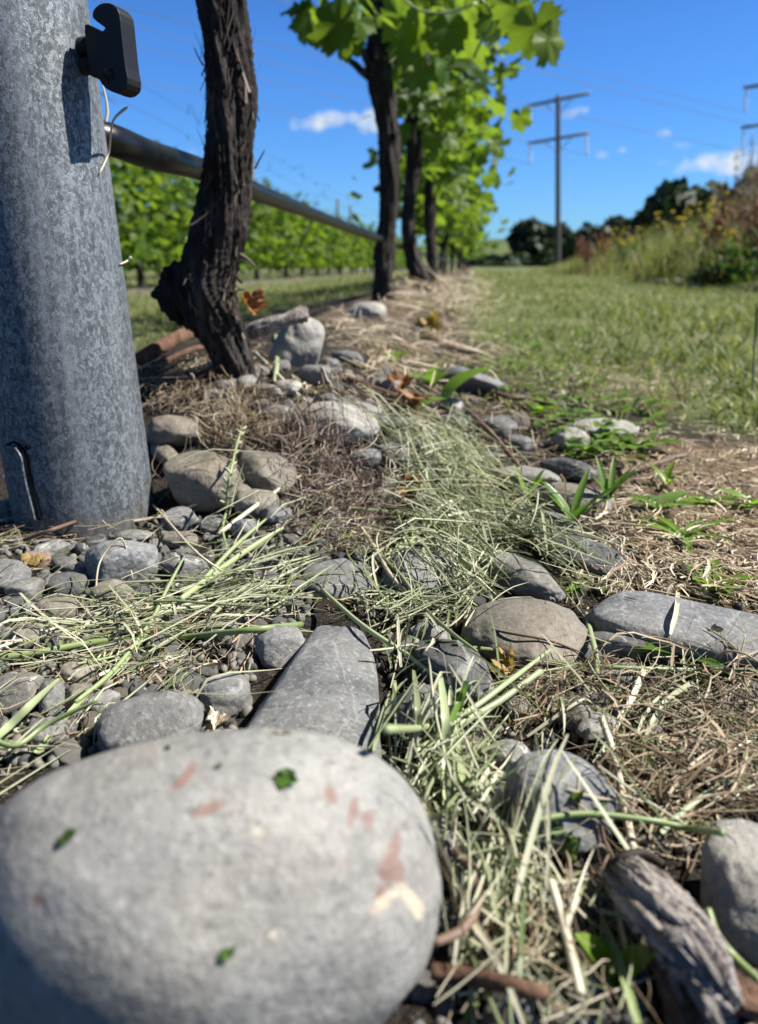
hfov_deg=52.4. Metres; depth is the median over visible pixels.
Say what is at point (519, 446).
stone
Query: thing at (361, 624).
grass stalk
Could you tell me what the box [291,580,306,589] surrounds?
pebble
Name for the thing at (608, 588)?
pebble
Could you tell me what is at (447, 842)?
stone
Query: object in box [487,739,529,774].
stone
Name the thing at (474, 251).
grapevine
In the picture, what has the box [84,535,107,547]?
stone
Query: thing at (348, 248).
grapevine
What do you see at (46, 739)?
grass stalk
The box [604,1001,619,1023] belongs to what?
pebble
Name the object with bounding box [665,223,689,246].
yellow flower plant
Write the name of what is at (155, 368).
stick
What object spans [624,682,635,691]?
pebble
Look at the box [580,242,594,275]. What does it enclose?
dock plant
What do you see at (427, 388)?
pebble
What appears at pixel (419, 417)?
pebble
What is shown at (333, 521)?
pebble
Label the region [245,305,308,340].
stick
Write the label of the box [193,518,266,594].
grass stalk
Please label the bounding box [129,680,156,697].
pebble
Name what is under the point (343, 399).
pebble
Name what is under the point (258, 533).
pebble
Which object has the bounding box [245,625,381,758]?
stone
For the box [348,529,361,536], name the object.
pebble
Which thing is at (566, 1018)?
pebble
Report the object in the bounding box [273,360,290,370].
pebble
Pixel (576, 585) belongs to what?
weed
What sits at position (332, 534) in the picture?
pebble
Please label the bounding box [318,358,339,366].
stone
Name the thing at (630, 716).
pebble
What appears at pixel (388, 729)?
grass stalk
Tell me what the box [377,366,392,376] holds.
pebble
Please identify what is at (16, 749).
pebble
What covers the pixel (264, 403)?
pebble
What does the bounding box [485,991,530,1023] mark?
stone
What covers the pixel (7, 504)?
stone
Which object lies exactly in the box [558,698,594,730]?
stone
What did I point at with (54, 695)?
stone
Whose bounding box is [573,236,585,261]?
dock plant
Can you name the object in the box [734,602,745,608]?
pebble
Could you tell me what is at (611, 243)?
yellow flower plant
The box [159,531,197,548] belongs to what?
stone
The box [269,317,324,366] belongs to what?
stone
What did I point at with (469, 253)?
grapevine
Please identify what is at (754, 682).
pebble
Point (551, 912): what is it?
stone
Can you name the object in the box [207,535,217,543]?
pebble
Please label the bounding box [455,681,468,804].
grass stalk
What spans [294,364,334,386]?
stone
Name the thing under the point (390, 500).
pebble
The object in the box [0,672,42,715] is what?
stone
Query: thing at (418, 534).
grass spike
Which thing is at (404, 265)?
grapevine
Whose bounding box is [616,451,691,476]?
stick
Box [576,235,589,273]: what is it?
dock plant
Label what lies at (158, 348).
stick
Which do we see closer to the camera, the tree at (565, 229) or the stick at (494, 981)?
the stick at (494, 981)
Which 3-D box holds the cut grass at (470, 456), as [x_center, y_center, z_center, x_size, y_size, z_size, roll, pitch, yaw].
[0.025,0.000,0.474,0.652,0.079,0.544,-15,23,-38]
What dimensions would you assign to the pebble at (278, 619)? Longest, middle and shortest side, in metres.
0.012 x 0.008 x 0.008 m
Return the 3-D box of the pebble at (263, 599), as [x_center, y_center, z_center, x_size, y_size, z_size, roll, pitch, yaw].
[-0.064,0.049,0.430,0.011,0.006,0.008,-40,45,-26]
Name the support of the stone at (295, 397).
on the ground at (408, 1009)
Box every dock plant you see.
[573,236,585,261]
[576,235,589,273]
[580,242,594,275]
[587,233,612,268]
[696,198,735,252]
[699,206,725,255]
[713,204,751,247]
[733,192,757,253]
[737,200,757,283]
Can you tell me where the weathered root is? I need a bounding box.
[601,848,757,1023]
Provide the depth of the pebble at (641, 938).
0.22 m
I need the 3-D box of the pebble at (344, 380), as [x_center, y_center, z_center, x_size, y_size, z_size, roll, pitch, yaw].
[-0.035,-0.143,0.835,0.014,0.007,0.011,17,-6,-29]
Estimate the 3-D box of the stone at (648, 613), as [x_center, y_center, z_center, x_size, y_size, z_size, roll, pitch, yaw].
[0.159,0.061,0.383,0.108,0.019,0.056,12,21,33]
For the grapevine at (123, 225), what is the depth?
13.90 m
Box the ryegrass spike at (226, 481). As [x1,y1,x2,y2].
[219,426,246,510]
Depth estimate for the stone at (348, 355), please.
0.98 m
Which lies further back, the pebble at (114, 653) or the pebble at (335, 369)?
the pebble at (335, 369)
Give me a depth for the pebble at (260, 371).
0.78 m
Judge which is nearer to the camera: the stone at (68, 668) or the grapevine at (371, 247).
the stone at (68, 668)
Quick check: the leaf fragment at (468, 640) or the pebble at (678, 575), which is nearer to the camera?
the leaf fragment at (468, 640)
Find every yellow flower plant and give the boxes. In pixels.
[605,230,623,259]
[608,234,630,257]
[608,239,629,267]
[611,233,639,274]
[614,227,633,269]
[631,227,639,251]
[635,229,653,248]
[649,212,661,245]
[657,210,690,248]
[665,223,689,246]
[671,217,690,261]
[681,201,713,239]
[682,204,709,242]
[700,196,715,228]
[703,229,733,256]
[707,199,757,225]
[717,227,739,258]
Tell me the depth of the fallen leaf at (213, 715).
0.32 m
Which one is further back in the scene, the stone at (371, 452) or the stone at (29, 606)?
the stone at (371, 452)
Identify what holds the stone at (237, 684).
on the ground at (408, 1009)
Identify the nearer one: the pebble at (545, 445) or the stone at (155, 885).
the stone at (155, 885)
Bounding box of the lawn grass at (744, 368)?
[125,269,757,445]
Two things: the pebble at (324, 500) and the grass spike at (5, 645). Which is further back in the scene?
the pebble at (324, 500)
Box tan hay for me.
[309,256,757,761]
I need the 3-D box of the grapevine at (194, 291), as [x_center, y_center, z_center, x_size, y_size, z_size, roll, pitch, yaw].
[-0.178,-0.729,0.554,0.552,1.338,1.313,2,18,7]
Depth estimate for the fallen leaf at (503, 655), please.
0.35 m
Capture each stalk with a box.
[0,621,303,658]
[0,678,61,737]
[0,698,99,748]
[33,624,153,752]
[73,555,184,703]
[177,527,283,599]
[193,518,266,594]
[222,510,227,547]
[273,334,278,382]
[320,588,449,684]
[347,506,438,515]
[380,554,477,651]
[382,648,551,733]
[393,499,438,569]
[412,669,542,757]
[413,643,755,674]
[438,675,451,807]
[450,618,582,653]
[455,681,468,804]
[531,810,725,836]
[584,611,599,674]
[599,921,641,1023]
[704,908,757,982]
[711,176,723,227]
[719,146,744,241]
[732,130,756,244]
[736,155,757,270]
[740,133,757,260]
[749,164,757,280]
[751,303,757,399]
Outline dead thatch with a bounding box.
[144,372,423,554]
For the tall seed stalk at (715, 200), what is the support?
on the ground at (408, 1009)
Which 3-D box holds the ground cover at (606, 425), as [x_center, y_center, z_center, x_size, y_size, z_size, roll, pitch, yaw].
[0.595,-1.185,4.211,0.280,0.059,7.414,2,18,6]
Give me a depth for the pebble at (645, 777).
0.28 m
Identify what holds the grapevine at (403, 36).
on the ground at (408, 1009)
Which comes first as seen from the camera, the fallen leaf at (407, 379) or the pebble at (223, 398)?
the pebble at (223, 398)
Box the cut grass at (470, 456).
[0,386,757,1023]
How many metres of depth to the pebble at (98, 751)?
0.30 m
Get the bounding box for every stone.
[0,499,11,515]
[0,558,31,593]
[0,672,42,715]
[0,728,441,1023]
[3,623,43,652]
[4,577,44,599]
[9,603,33,621]
[20,551,50,566]
[27,717,69,747]
[32,595,77,623]
[33,539,72,559]
[38,679,64,717]
[42,572,88,595]
[51,556,77,571]
[57,658,98,684]
[64,683,93,709]
[67,562,86,572]
[75,542,87,554]
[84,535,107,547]
[84,540,160,585]
[85,689,120,714]
[90,579,138,604]
[96,691,203,752]
[112,529,153,541]
[147,415,200,447]
[150,444,177,464]
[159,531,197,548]
[160,552,208,581]
[161,506,198,530]
[163,450,242,512]
[199,673,252,718]
[200,389,223,399]
[200,517,224,534]
[204,618,237,647]
[215,380,237,391]
[231,481,250,505]
[231,519,257,539]
[234,489,278,520]
[236,375,256,389]
[238,450,296,496]
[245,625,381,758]
[252,384,283,399]
[255,625,305,669]
[260,505,292,524]
[261,405,292,420]
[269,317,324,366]
[272,379,302,395]
[292,395,313,403]
[293,401,379,445]
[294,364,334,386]
[301,558,382,600]
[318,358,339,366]
[331,351,363,365]
[347,302,386,321]
[348,401,381,416]
[348,448,381,468]
[371,377,403,395]
[376,443,410,466]
[377,413,396,432]
[381,549,457,596]
[390,685,441,742]
[397,638,418,656]
[404,437,433,454]
[412,622,451,639]
[415,639,497,708]
[429,813,465,864]
[435,415,467,433]
[437,398,462,414]
[438,366,506,396]
[461,597,591,672]
[475,416,517,443]
[477,551,565,603]
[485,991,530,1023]
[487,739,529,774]
[492,465,560,491]
[500,696,529,718]
[504,749,617,854]
[505,434,533,452]
[529,529,634,577]
[532,511,580,534]
[538,482,613,518]
[539,457,597,481]
[539,884,577,914]
[550,427,589,450]
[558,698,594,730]
[562,964,600,1003]
[568,418,639,436]
[576,711,617,739]
[577,878,604,917]
[585,591,757,669]
[589,631,648,657]
[598,669,636,684]
[620,661,636,665]
[642,650,682,666]
[700,818,757,965]
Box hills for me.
[151,239,511,265]
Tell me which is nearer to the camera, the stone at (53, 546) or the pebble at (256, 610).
the pebble at (256, 610)
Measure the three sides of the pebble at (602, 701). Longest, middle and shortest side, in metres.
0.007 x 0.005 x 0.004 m
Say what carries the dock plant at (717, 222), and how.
on the ground at (408, 1009)
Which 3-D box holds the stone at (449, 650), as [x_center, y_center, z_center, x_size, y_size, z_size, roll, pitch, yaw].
[0.036,0.072,0.336,0.025,0.020,0.055,-8,19,-23]
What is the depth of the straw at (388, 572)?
0.45 m
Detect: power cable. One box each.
[90,13,508,121]
[96,0,740,150]
[138,46,585,154]
[142,80,529,163]
[281,0,755,125]
[328,1,744,111]
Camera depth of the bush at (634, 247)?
14.05 m
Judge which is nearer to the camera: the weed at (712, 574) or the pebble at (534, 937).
the pebble at (534, 937)
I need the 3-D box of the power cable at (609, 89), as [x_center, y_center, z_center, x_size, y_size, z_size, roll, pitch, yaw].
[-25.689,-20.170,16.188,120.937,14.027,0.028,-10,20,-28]
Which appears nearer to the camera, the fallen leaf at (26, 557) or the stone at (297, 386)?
the fallen leaf at (26, 557)
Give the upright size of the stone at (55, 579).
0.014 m
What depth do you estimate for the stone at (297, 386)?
0.73 m
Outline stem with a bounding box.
[431,407,520,466]
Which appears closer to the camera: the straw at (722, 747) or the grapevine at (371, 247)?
the straw at (722, 747)
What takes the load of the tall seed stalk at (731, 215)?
on the ground at (408, 1009)
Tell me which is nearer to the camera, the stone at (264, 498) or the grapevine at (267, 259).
the stone at (264, 498)
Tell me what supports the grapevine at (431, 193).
on the ground at (408, 1009)
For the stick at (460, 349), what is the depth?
1.40 m
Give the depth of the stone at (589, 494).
0.59 m
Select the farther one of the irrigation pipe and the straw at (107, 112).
the irrigation pipe
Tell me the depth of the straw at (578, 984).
0.20 m
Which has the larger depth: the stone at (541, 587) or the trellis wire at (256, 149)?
the trellis wire at (256, 149)
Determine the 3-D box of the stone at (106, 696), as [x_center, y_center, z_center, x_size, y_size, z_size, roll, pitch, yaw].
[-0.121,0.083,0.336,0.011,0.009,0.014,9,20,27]
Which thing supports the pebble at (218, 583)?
on the ground at (408, 1009)
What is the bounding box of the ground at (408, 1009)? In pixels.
[0,261,757,1023]
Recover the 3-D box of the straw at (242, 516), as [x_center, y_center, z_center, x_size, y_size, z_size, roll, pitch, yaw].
[-0.083,-0.007,0.570,0.009,0.017,0.112,8,20,24]
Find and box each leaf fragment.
[57,828,76,845]
[220,945,236,961]
[274,767,298,788]
[457,636,473,648]
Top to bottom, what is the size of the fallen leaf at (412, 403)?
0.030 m
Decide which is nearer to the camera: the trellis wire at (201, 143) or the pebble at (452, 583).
the pebble at (452, 583)
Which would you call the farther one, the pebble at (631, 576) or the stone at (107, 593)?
the pebble at (631, 576)
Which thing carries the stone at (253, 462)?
on the ground at (408, 1009)
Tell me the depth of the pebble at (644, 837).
0.25 m
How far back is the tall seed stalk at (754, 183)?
7.09 m
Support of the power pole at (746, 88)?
on the ground at (408, 1009)
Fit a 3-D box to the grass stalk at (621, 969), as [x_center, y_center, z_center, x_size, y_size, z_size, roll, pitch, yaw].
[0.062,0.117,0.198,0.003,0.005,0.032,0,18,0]
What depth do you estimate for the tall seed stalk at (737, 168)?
8.20 m
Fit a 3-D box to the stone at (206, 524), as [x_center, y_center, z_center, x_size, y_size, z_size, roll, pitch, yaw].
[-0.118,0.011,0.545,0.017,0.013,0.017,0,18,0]
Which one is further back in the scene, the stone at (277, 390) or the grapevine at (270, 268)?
the grapevine at (270, 268)
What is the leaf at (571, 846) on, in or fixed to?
on the ground at (408, 1009)
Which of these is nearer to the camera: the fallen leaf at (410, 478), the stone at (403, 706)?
the stone at (403, 706)
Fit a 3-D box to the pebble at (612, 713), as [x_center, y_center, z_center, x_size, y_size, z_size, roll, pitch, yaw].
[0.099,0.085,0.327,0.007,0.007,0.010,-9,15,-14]
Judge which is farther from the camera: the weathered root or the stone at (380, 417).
the stone at (380, 417)
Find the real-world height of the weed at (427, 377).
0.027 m
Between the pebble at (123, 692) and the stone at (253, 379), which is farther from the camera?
the stone at (253, 379)
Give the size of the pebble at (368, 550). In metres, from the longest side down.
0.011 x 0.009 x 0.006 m
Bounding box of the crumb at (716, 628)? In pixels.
[711,623,722,631]
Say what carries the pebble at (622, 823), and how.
on the ground at (408, 1009)
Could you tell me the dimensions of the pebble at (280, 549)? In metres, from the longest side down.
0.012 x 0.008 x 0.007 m
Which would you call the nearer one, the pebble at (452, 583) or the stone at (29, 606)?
the stone at (29, 606)
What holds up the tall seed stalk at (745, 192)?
on the ground at (408, 1009)
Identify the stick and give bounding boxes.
[135,328,195,365]
[139,345,204,379]
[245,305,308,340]
[346,375,402,400]
[410,324,488,355]
[430,962,554,1004]
[483,389,554,404]
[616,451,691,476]
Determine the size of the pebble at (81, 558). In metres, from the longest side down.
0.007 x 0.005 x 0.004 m
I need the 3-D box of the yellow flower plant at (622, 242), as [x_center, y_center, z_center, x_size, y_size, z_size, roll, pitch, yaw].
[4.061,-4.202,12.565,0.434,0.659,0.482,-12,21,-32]
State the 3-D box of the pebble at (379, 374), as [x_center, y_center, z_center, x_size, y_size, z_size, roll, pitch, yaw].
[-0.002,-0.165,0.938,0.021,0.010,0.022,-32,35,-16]
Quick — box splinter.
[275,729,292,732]
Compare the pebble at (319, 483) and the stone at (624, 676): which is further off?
the pebble at (319, 483)
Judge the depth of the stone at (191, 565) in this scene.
0.47 m
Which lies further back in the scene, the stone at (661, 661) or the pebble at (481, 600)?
the pebble at (481, 600)
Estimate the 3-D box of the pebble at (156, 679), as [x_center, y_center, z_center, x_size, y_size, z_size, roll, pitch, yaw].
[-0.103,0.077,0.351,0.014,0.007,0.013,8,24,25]
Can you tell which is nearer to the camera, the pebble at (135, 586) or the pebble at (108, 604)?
the pebble at (108, 604)
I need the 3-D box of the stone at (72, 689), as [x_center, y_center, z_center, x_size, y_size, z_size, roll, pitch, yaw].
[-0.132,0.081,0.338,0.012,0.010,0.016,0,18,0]
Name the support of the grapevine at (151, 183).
on the ground at (408, 1009)
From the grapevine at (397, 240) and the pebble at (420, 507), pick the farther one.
the grapevine at (397, 240)
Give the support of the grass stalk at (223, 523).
on the ground at (408, 1009)
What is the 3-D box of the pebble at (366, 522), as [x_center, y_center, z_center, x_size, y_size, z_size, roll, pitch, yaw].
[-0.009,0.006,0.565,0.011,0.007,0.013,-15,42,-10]
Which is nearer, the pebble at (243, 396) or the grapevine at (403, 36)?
the pebble at (243, 396)
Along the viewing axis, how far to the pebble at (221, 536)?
0.53 m
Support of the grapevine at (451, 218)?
on the ground at (408, 1009)
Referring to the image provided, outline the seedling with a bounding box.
[574,933,653,987]
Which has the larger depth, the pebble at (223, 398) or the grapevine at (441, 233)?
the grapevine at (441, 233)
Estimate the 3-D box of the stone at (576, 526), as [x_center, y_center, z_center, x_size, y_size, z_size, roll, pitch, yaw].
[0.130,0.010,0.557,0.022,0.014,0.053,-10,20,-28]
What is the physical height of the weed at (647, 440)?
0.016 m
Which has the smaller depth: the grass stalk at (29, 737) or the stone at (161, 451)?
the grass stalk at (29, 737)
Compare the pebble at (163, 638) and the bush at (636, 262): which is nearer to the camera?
the pebble at (163, 638)
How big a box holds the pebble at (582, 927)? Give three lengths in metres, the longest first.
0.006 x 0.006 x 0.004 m
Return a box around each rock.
[651,279,667,284]
[687,283,699,288]
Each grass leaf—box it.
[412,670,421,734]
[450,684,465,721]
[645,681,693,734]
[660,784,720,833]
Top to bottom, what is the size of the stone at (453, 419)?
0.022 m
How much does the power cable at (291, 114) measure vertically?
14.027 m
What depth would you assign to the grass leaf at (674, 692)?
0.31 m
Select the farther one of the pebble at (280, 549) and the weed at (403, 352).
the weed at (403, 352)
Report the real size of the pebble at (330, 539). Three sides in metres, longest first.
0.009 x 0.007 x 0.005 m
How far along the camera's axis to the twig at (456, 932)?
0.21 m
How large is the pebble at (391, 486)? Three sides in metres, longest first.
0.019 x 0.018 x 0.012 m
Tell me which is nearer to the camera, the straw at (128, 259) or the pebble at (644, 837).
the pebble at (644, 837)
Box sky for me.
[88,0,757,245]
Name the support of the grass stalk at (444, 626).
on the ground at (408, 1009)
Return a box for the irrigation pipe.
[104,122,456,264]
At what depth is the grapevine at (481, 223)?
10.33 m
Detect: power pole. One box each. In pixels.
[527,92,590,265]
[740,84,757,150]
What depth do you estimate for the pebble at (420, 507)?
0.58 m
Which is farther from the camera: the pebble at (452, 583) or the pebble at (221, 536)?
the pebble at (221, 536)
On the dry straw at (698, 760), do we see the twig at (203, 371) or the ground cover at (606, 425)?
the twig at (203, 371)
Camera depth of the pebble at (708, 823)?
0.26 m
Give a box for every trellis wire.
[100,92,377,222]
[126,128,368,224]
[141,85,396,224]
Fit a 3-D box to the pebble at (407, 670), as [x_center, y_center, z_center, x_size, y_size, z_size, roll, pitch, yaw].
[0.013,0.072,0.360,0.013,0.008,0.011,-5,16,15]
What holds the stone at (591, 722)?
on the ground at (408, 1009)
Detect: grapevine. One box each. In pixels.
[108,156,146,256]
[110,140,199,288]
[117,200,162,279]
[125,174,199,263]
[135,212,171,277]
[150,0,264,379]
[188,179,270,270]
[242,177,295,279]
[259,188,322,278]
[259,239,282,273]
[280,0,567,301]
[285,197,327,276]
[299,209,343,275]
[320,213,352,274]
[330,214,364,273]
[340,221,368,273]
[345,224,373,272]
[349,79,514,253]
[358,0,532,295]
[358,221,375,272]
[361,225,376,272]
[395,140,504,276]
[395,232,402,265]
[395,236,404,270]
[395,239,402,265]
[395,239,405,270]
[397,41,520,288]
[416,172,504,275]
[421,206,488,272]
[437,182,508,273]
[446,177,498,273]
[446,209,490,270]
[446,212,490,269]
[455,238,485,269]
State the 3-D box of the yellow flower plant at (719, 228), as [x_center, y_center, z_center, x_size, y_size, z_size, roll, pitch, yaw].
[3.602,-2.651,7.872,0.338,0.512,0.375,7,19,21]
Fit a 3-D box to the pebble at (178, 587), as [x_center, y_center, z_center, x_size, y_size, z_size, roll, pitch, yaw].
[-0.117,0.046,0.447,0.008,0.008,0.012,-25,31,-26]
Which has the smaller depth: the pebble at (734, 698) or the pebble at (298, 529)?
the pebble at (734, 698)
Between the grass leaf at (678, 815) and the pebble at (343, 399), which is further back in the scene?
the pebble at (343, 399)
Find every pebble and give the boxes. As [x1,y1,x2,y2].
[0,609,4,621]
[5,596,26,606]
[6,748,21,754]
[12,546,24,551]
[30,712,43,719]
[38,661,55,672]
[43,637,63,658]
[43,678,65,693]
[44,625,61,637]
[50,738,85,765]
[68,723,80,735]
[78,555,84,561]
[78,571,89,581]
[78,601,92,610]
[81,611,104,625]
[81,711,99,732]
[85,727,96,739]
[93,741,101,753]
[97,601,119,610]
[99,608,126,624]
[105,638,133,655]
[112,686,129,697]
[119,648,139,662]
[120,676,141,688]
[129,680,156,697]
[130,583,140,589]
[135,584,153,593]
[139,648,153,657]
[142,670,167,683]
[145,656,161,672]
[146,633,179,657]
[147,610,163,624]
[148,538,162,547]
[157,545,169,553]
[158,552,165,561]
[163,609,184,624]
[166,662,172,671]
[169,584,184,595]
[170,672,201,690]
[173,547,193,554]
[178,654,195,667]
[193,520,201,528]
[196,666,218,677]
[205,364,215,375]
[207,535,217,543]
[208,515,225,520]
[210,406,220,412]
[211,582,224,588]
[216,587,228,595]
[218,533,230,538]
[218,544,230,553]
[221,396,235,404]
[226,635,252,653]
[236,540,252,547]
[236,650,258,663]
[241,604,260,613]
[242,394,252,401]
[243,612,263,623]
[247,661,256,669]
[250,399,268,410]
[251,620,266,625]
[252,563,263,569]
[255,365,269,374]
[255,531,267,538]
[256,592,271,604]
[257,571,277,581]
[271,616,286,623]
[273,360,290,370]
[275,547,290,556]
[276,563,286,572]
[279,498,293,506]
[281,533,299,543]
[281,598,301,610]
[283,399,293,405]
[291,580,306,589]
[295,527,307,536]
[308,527,325,537]
[310,497,325,504]
[312,537,326,545]
[313,479,326,487]
[314,549,330,562]
[320,393,336,401]
[322,519,335,528]
[324,537,335,543]
[326,479,344,489]
[326,528,341,538]
[328,383,343,392]
[330,366,341,373]
[332,511,344,518]
[332,551,350,559]
[336,398,349,403]
[340,376,350,382]
[344,370,353,375]
[346,388,355,393]
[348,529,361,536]
[348,536,358,543]
[351,548,366,558]
[353,555,365,562]
[360,514,374,524]
[360,544,371,552]
[362,399,372,404]
[363,504,381,508]
[369,372,385,378]
[371,490,390,498]
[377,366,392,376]
[378,477,400,493]
[381,645,396,655]
[386,498,404,510]
[392,406,409,416]
[393,657,418,674]
[395,417,410,427]
[400,426,411,434]
[409,492,431,509]
[410,411,426,421]
[414,968,434,986]
[422,383,435,390]
[438,896,454,919]
[440,479,465,488]
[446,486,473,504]
[450,410,471,422]
[450,582,463,593]
[460,722,479,734]
[461,735,480,746]
[465,395,478,403]
[468,596,485,606]
[468,809,498,833]
[491,448,502,452]
[492,781,503,791]
[508,680,534,694]
[510,414,530,427]
[517,426,528,432]
[526,666,544,677]
[527,928,553,953]
[537,441,548,447]
[543,731,555,741]
[547,701,557,713]
[550,1007,573,1023]
[570,918,586,937]
[576,952,594,965]
[580,581,593,591]
[581,647,599,663]
[586,688,596,700]
[596,699,609,707]
[603,585,618,594]
[603,706,618,717]
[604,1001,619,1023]
[606,906,625,926]
[619,808,645,825]
[621,703,636,720]
[623,923,644,941]
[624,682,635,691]
[624,831,650,848]
[627,575,637,582]
[636,968,644,977]
[642,775,650,780]
[647,717,667,732]
[667,684,684,694]
[673,572,693,582]
[688,772,709,786]
[690,818,714,827]
[714,687,749,705]
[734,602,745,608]
[740,681,757,696]
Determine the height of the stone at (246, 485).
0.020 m
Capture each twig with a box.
[22,520,76,541]
[191,369,215,380]
[268,407,323,445]
[433,848,483,947]
[464,786,491,841]
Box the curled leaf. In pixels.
[441,367,493,408]
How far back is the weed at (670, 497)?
0.59 m
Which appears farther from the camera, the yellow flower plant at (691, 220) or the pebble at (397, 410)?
the yellow flower plant at (691, 220)
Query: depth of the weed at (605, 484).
0.59 m
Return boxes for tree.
[469,253,522,266]
[500,250,548,266]
[505,216,554,266]
[548,221,571,266]
[554,221,600,265]
[587,214,629,250]
[622,218,633,247]
[628,176,742,247]
[700,186,753,204]
[731,165,757,196]
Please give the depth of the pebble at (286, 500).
0.58 m
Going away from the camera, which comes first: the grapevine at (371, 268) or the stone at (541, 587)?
the stone at (541, 587)
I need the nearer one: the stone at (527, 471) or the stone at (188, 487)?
the stone at (188, 487)
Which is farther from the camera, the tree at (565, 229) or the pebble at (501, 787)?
the tree at (565, 229)
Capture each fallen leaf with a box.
[21,552,44,565]
[206,706,232,729]
[240,288,267,314]
[387,369,412,389]
[394,473,424,498]
[396,388,428,416]
[410,309,443,338]
[488,642,516,674]
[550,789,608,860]
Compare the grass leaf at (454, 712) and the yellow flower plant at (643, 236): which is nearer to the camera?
the grass leaf at (454, 712)
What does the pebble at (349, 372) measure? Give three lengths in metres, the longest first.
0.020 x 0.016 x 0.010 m
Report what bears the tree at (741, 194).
on the ground at (408, 1009)
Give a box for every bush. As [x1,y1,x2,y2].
[622,250,673,274]
[623,243,663,262]
[660,240,706,262]
[685,256,751,286]
[713,226,757,284]
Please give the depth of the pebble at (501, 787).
0.27 m
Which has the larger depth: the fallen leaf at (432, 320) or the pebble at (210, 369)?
the fallen leaf at (432, 320)
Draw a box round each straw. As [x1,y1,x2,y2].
[0,312,757,1023]
[0,504,196,522]
[94,537,132,595]
[99,106,127,174]
[102,85,108,122]
[120,256,131,264]
[152,503,221,570]
[216,474,301,535]
[253,350,307,400]
[359,525,412,599]
[548,878,585,996]
[598,715,636,848]
[600,665,645,756]
[669,590,679,634]
[698,742,749,752]
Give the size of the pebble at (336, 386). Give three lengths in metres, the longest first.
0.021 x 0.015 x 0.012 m
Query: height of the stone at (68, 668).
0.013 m
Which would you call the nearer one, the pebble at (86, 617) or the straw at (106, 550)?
the pebble at (86, 617)
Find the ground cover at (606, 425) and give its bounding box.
[462,282,672,459]
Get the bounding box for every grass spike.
[0,603,80,660]
[76,638,157,669]
[388,511,447,555]
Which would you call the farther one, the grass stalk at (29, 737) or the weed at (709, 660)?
the weed at (709, 660)
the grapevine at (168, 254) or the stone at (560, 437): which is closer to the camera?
the stone at (560, 437)
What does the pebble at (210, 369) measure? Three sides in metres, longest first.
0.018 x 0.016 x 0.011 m
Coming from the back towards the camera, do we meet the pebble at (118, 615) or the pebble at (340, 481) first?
the pebble at (340, 481)
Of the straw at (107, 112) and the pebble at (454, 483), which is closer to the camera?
the straw at (107, 112)
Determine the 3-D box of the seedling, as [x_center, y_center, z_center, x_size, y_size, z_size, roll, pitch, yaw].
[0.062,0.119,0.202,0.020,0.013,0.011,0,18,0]
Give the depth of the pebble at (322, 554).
0.48 m
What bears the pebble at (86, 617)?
on the ground at (408, 1009)
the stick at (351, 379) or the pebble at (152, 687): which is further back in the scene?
the stick at (351, 379)
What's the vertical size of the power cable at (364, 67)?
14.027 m
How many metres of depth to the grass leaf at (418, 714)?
0.28 m
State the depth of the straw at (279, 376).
0.79 m
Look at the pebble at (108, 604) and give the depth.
0.42 m
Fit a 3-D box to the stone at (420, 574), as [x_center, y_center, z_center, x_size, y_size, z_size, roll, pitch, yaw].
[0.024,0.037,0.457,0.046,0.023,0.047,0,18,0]
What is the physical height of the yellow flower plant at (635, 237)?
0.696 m
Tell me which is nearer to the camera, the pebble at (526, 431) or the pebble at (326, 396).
the pebble at (326, 396)
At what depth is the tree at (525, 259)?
117.85 m
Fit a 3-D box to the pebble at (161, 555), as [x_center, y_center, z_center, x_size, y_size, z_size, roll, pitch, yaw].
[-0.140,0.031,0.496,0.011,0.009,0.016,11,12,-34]
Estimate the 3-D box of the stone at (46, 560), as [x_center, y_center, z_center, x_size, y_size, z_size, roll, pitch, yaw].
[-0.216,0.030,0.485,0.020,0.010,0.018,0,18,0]
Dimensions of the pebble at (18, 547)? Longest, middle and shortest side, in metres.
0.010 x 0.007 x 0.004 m
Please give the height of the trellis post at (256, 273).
1.920 m
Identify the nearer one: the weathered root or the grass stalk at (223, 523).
the weathered root
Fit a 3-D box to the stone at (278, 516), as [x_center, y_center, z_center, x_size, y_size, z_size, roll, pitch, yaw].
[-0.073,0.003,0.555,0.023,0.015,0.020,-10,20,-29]
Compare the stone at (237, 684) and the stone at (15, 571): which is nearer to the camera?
the stone at (237, 684)
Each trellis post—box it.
[251,158,258,279]
[336,199,339,273]
[349,205,351,269]
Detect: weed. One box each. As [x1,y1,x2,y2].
[381,350,409,360]
[394,397,445,408]
[408,364,449,386]
[513,463,549,498]
[518,398,559,411]
[541,467,626,521]
[564,436,614,451]
[564,568,632,594]
[591,454,644,499]
[602,433,687,450]
[617,732,658,759]
[627,491,697,508]
[629,641,737,682]
[633,513,735,551]
[647,461,689,485]
[677,494,747,504]
[680,558,756,593]
[716,488,757,508]
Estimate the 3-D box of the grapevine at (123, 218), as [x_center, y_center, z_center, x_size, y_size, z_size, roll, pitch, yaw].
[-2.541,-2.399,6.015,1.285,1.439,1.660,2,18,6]
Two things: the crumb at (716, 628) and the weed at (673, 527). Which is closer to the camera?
the crumb at (716, 628)
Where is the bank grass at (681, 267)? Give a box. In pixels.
[527,182,757,287]
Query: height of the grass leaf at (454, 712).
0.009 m
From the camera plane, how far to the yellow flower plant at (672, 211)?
14.27 m
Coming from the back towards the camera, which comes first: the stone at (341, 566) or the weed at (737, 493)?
the weed at (737, 493)
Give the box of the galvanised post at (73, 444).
[0,0,154,539]
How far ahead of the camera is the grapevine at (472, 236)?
8.76 m
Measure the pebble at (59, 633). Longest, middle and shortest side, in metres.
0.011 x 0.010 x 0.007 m
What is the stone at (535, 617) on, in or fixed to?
on the ground at (408, 1009)

